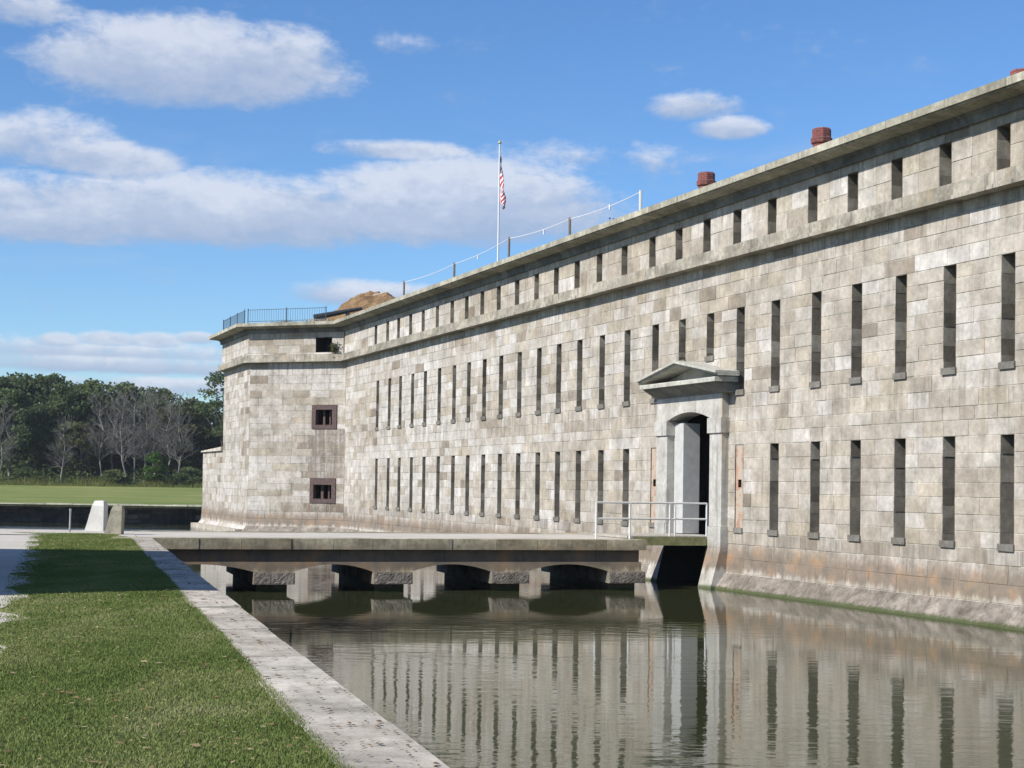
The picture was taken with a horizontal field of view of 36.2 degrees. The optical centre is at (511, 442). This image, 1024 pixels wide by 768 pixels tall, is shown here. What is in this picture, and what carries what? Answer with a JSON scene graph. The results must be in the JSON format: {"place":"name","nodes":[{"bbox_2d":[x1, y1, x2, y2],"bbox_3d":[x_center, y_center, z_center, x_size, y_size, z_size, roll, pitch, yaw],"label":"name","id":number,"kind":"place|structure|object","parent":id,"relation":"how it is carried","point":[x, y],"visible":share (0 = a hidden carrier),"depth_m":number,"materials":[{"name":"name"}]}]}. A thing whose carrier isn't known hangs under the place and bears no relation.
{"place":"outdoors","nodes":[
{"label":"outdoors","id":0,"kind":"place"},
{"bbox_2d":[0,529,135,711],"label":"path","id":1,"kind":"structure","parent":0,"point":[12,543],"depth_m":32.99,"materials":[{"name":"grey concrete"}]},
{"bbox_2d":[69,509,71,531],"bbox_3d":[-13.127,2.319,46.547,0.068,0.710,0.066,2,-2,-22],"label":"marker post","id":2,"kind":"object","parent":1,"relation":"on","point":[70,510],"visible":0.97,"depth_m":46.53,"materials":[{"name":"grey metal"}]},
{"bbox_2d":[84,501,107,530],"bbox_3d":[-12.755,2.247,48.051,0.580,0.930,0.500,1,-2,0],"label":"bollard stone","id":3,"kind":"object","parent":1,"relation":"on","point":[98,518],"visible":0.93,"depth_m":47.80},
{"bbox_2d":[104,506,124,533],"bbox_3d":[-11.476,2.236,45.200,0.517,0.830,0.350,1,-2,0],"label":"bollard stone","id":4,"kind":"object","parent":1,"relation":"on","point":[115,522],"visible":0.97,"depth_m":45.03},
{"bbox_2d":[0,485,201,506],"bbox_3d":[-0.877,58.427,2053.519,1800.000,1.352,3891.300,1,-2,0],"label":"field","id":5,"kind":"structure","parent":0,"point":[92,494],"depth_m":154.25,"materials":[{"name":"green plant"}]},
{"bbox_2d":[0,403,20,475],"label":"bare tree","id":6,"kind":"object","parent":5,"relation":"on","point":[9,442],"visible":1,"depth_m":247.00,"materials":[{"name":"grey plant"}]},
{"bbox_2d":[0,387,42,480],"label":"slender tree","id":7,"kind":"object","parent":5,"relation":"on","point":[21,415],"visible":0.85,"depth_m":253.14,"materials":[{"name":"green plant"}]},
{"bbox_2d":[0,376,45,453],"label":"broad tree","id":8,"kind":"object","parent":5,"relation":"on","point":[3,381],"visible":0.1,"depth_m":260.48,"materials":[{"name":"green plant"}]},
{"bbox_2d":[3,467,43,480],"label":"shrub","id":9,"kind":"object","parent":5,"relation":"on","point":[19,471],"visible":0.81,"depth_m":249.60,"materials":[{"name":"green plant"}]},
{"bbox_2d":[0,372,72,469],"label":"broad tree","id":10,"kind":"object","parent":5,"relation":"on","point":[43,390],"visible":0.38,"depth_m":262.24,"materials":[{"name":"green plant"}]},
{"bbox_2d":[47,417,77,482],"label":"bare tree","id":11,"kind":"object","parent":5,"relation":"on","point":[66,426],"visible":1,"depth_m":249.21,"materials":[{"name":"grey plant"}]},
{"bbox_2d":[29,382,105,476],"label":"slender tree","id":12,"kind":"object","parent":5,"relation":"on","point":[70,396],"visible":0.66,"depth_m":257.32,"materials":[{"name":"green plant"}]},
{"bbox_2d":[56,421,106,475],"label":"olive tree","id":13,"kind":"object","parent":5,"relation":"on","point":[87,461],"visible":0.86,"depth_m":253.06,"materials":[{"name":"green plant"}]},
{"bbox_2d":[57,378,130,474],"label":"leafy tree","id":14,"kind":"object","parent":5,"relation":"on","point":[98,388],"visible":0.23,"depth_m":264.64,"materials":[{"name":"green plant"}]},
{"bbox_2d":[0,474,202,487],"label":"tall grass","id":15,"kind":"structure","parent":5,"relation":"on","point":[101,483],"depth_m":244.47,"materials":[{"name":"green plant"}]},
{"bbox_2d":[0,463,202,485],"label":"undergrowth","id":16,"kind":"object","parent":5,"relation":"on","point":[138,477],"visible":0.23,"depth_m":252.11,"materials":[{"name":"green plant"}]},
{"bbox_2d":[82,391,123,479],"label":"bare tree","id":17,"kind":"object","parent":5,"relation":"on","point":[99,446],"visible":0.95,"depth_m":251.99,"materials":[{"name":"grey plant"}]},
{"bbox_2d":[0,400,221,479],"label":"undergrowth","id":18,"kind":"object","parent":5,"relation":"on","point":[24,460],"visible":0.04,"depth_m":273.31,"materials":[{"name":"green plant"}]},
{"bbox_2d":[89,387,135,477],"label":"bare tree","id":19,"kind":"object","parent":5,"relation":"on","point":[119,415],"visible":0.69,"depth_m":255.30,"materials":[{"name":"plant"}]},
{"bbox_2d":[99,469,130,484],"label":"shrub","id":20,"kind":"object","parent":5,"relation":"on","point":[109,474],"visible":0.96,"depth_m":246.39,"materials":[{"name":"green plant"}]},
{"bbox_2d":[98,393,145,477],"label":"bare tree","id":21,"kind":"object","parent":5,"relation":"on","point":[125,431],"visible":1,"depth_m":249.79,"materials":[{"name":"grey plant"}]},
{"bbox_2d":[101,381,156,476],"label":"leafy tree","id":22,"kind":"object","parent":5,"relation":"on","point":[121,386],"visible":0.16,"depth_m":270.23,"materials":[{"name":"green plant"}]},
{"bbox_2d":[112,385,156,481],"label":"bare tree","id":23,"kind":"object","parent":5,"relation":"on","point":[131,392],"visible":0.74,"depth_m":254.28,"materials":[{"name":"grey plant"}]},
{"bbox_2d":[123,388,164,480],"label":"bare tree","id":24,"kind":"object","parent":5,"relation":"on","point":[146,432],"visible":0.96,"depth_m":251.08,"materials":[{"name":"plant"}]},
{"bbox_2d":[125,386,170,473],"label":"slender tree","id":25,"kind":"object","parent":5,"relation":"on","point":[159,403],"visible":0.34,"depth_m":268.61,"materials":[{"name":"green plant"}]},
{"bbox_2d":[134,390,169,473],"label":"bare tree","id":26,"kind":"object","parent":5,"relation":"on","point":[152,404],"visible":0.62,"depth_m":255.89,"materials":[{"name":"grey plant"}]},
{"bbox_2d":[141,451,170,482],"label":"bright shrub","id":27,"kind":"object","parent":5,"relation":"on","point":[152,459],"visible":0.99,"depth_m":247.34,"materials":[{"name":"green plant"}]},
{"bbox_2d":[149,393,192,479],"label":"bare tree","id":28,"kind":"object","parent":5,"relation":"on","point":[163,443],"visible":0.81,"depth_m":251.35,"materials":[{"name":"grey plant"}]},
{"bbox_2d":[142,391,215,479],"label":"bare tree","id":29,"kind":"object","parent":5,"relation":"on","point":[192,461],"visible":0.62,"depth_m":260.60,"materials":[{"name":"green plant"}]},
{"bbox_2d":[159,393,199,481],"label":"bare tree","id":30,"kind":"object","parent":5,"relation":"on","point":[177,433],"visible":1,"depth_m":248.71,"materials":[{"name":"plant"}]},
{"bbox_2d":[171,466,202,486],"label":"shrub","id":31,"kind":"object","parent":5,"relation":"on","point":[190,471],"visible":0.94,"depth_m":246.73,"materials":[{"name":"green plant"}]},
{"bbox_2d":[160,400,222,468],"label":"broad tree","id":32,"kind":"object","parent":5,"relation":"on","point":[215,440],"visible":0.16,"depth_m":266.37,"materials":[{"name":"green plant"}]},
{"bbox_2d":[189,371,223,446],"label":"sparse tree","id":33,"kind":"object","parent":5,"relation":"on","point":[216,378],"visible":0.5,"depth_m":257.13,"materials":[{"name":"green plant"}]},
{"bbox_2d":[0,532,439,767],"bbox_3d":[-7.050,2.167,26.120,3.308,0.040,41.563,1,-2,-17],"label":"grass","id":34,"kind":"structure","parent":0,"point":[175,645],"depth_m":12.23,"materials":[{"name":"green plant"}]},
{"bbox_2d":[0,522,1023,767],"bbox_3d":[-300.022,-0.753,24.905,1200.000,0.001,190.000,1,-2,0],"label":"water","id":35,"kind":"structure","parent":0,"point":[540,670],"depth_m":26.06,"materials":[{"name":"grey liquid"}]},
{"bbox_2d":[0,503,201,524],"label":"moat wall","id":36,"kind":"structure","parent":35,"relation":"in","point":[80,513],"depth_m":109.99,"materials":[{"name":"stone"}]},
{"bbox_2d":[0,528,448,767],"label":"quay wall","id":37,"kind":"structure","parent":35,"relation":"in","point":[289,680],"depth_m":11.73,"materials":[{"name":"concrete"}]},
{"bbox_2d":[113,530,646,590],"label":"stone bridge","id":38,"kind":"structure","parent":35,"relation":"in","point":[276,560],"depth_m":45.46,"materials":[{"name":"stone"}]},
{"bbox_2d":[594,533,706,545],"bbox_3d":[4.376,3.075,49.867,2.616,0.288,2.855,1,-2,-21],"label":"drawbridge","id":39,"kind":"object","parent":38,"relation":"on","point":[660,539],"visible":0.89,"depth_m":48.74,"materials":[{"name":"grey concrete"}]},
{"bbox_2d":[595,501,707,538],"bbox_3d":[4.332,2.412,48.380,3.852,1.150,0.062,1,-2,-21],"label":"hand rail","id":40,"kind":"object","parent":39,"relation":"on","point":[630,518],"visible":0.9,"depth_m":48.41,"materials":[{"name":"grey metal"}]},
{"bbox_2d":[191,68,1023,630],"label":"stone fort","id":41,"kind":"structure","parent":35,"relation":"in","point":[801,374],"depth_m":48.11,"materials":[{"name":"stone"}]},
{"bbox_2d":[223,306,326,329],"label":"iron fence","id":42,"kind":"object","parent":41,"relation":"on","point":[235,319],"visible":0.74,"depth_m":92.32,"materials":[{"name":"black metal"}]},
{"bbox_2d":[272,298,385,322],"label":"dry grass","id":43,"kind":"structure","parent":41,"relation":"on","point":[328,319],"depth_m":91.93,"materials":[{"name":"beige plant"}]},
{"bbox_2d":[328,341,339,353],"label":"wall plant","id":44,"kind":"object","parent":41,"relation":"attached to","point":[333,347],"depth_m":90.50,"materials":[{"name":"green plant"}]},
{"bbox_2d":[326,291,395,338],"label":"earth mound","id":45,"kind":"object","parent":41,"relation":"on","point":[359,300],"visible":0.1,"depth_m":96.29,"materials":[{"name":"brown soil"}]},
{"bbox_2d":[313,307,362,318],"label":"cannon barrel","id":46,"kind":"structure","parent":45,"relation":"on","point":[347,312],"depth_m":94.32,"materials":[{"name":"black metal"}]},
{"bbox_2d":[497,140,501,260],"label":"flagpole","id":47,"kind":"object","parent":41,"relation":"on","point":[499,142],"visible":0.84,"depth_m":80.35,"materials":[{"name":"white metal"}]},
{"bbox_2d":[500,153,505,208],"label":"flag","id":48,"kind":"object","parent":47,"relation":"hanging from","point":[502,198],"visible":1,"depth_m":80.34,"materials":[{"name":"fabric"}]},
{"bbox_2d":[375,190,641,294],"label":"rope fence","id":49,"kind":"object","parent":41,"relation":"on","point":[570,218],"visible":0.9,"depth_m":67.03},
{"bbox_2d":[674,423,699,532],"bbox_3d":[5.759,1.179,51.648,0.600,3.600,0.640,1,-2,-21],"label":"door leaf","id":50,"kind":"structure","parent":41,"relation":"in","point":[687,435],"depth_m":51.38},
{"bbox_2d":[0,0,1023,508],"label":"sky","id":51,"kind":"structure","parent":0,"point":[170,170],"materials":[{"name":"blue"}]}
]}

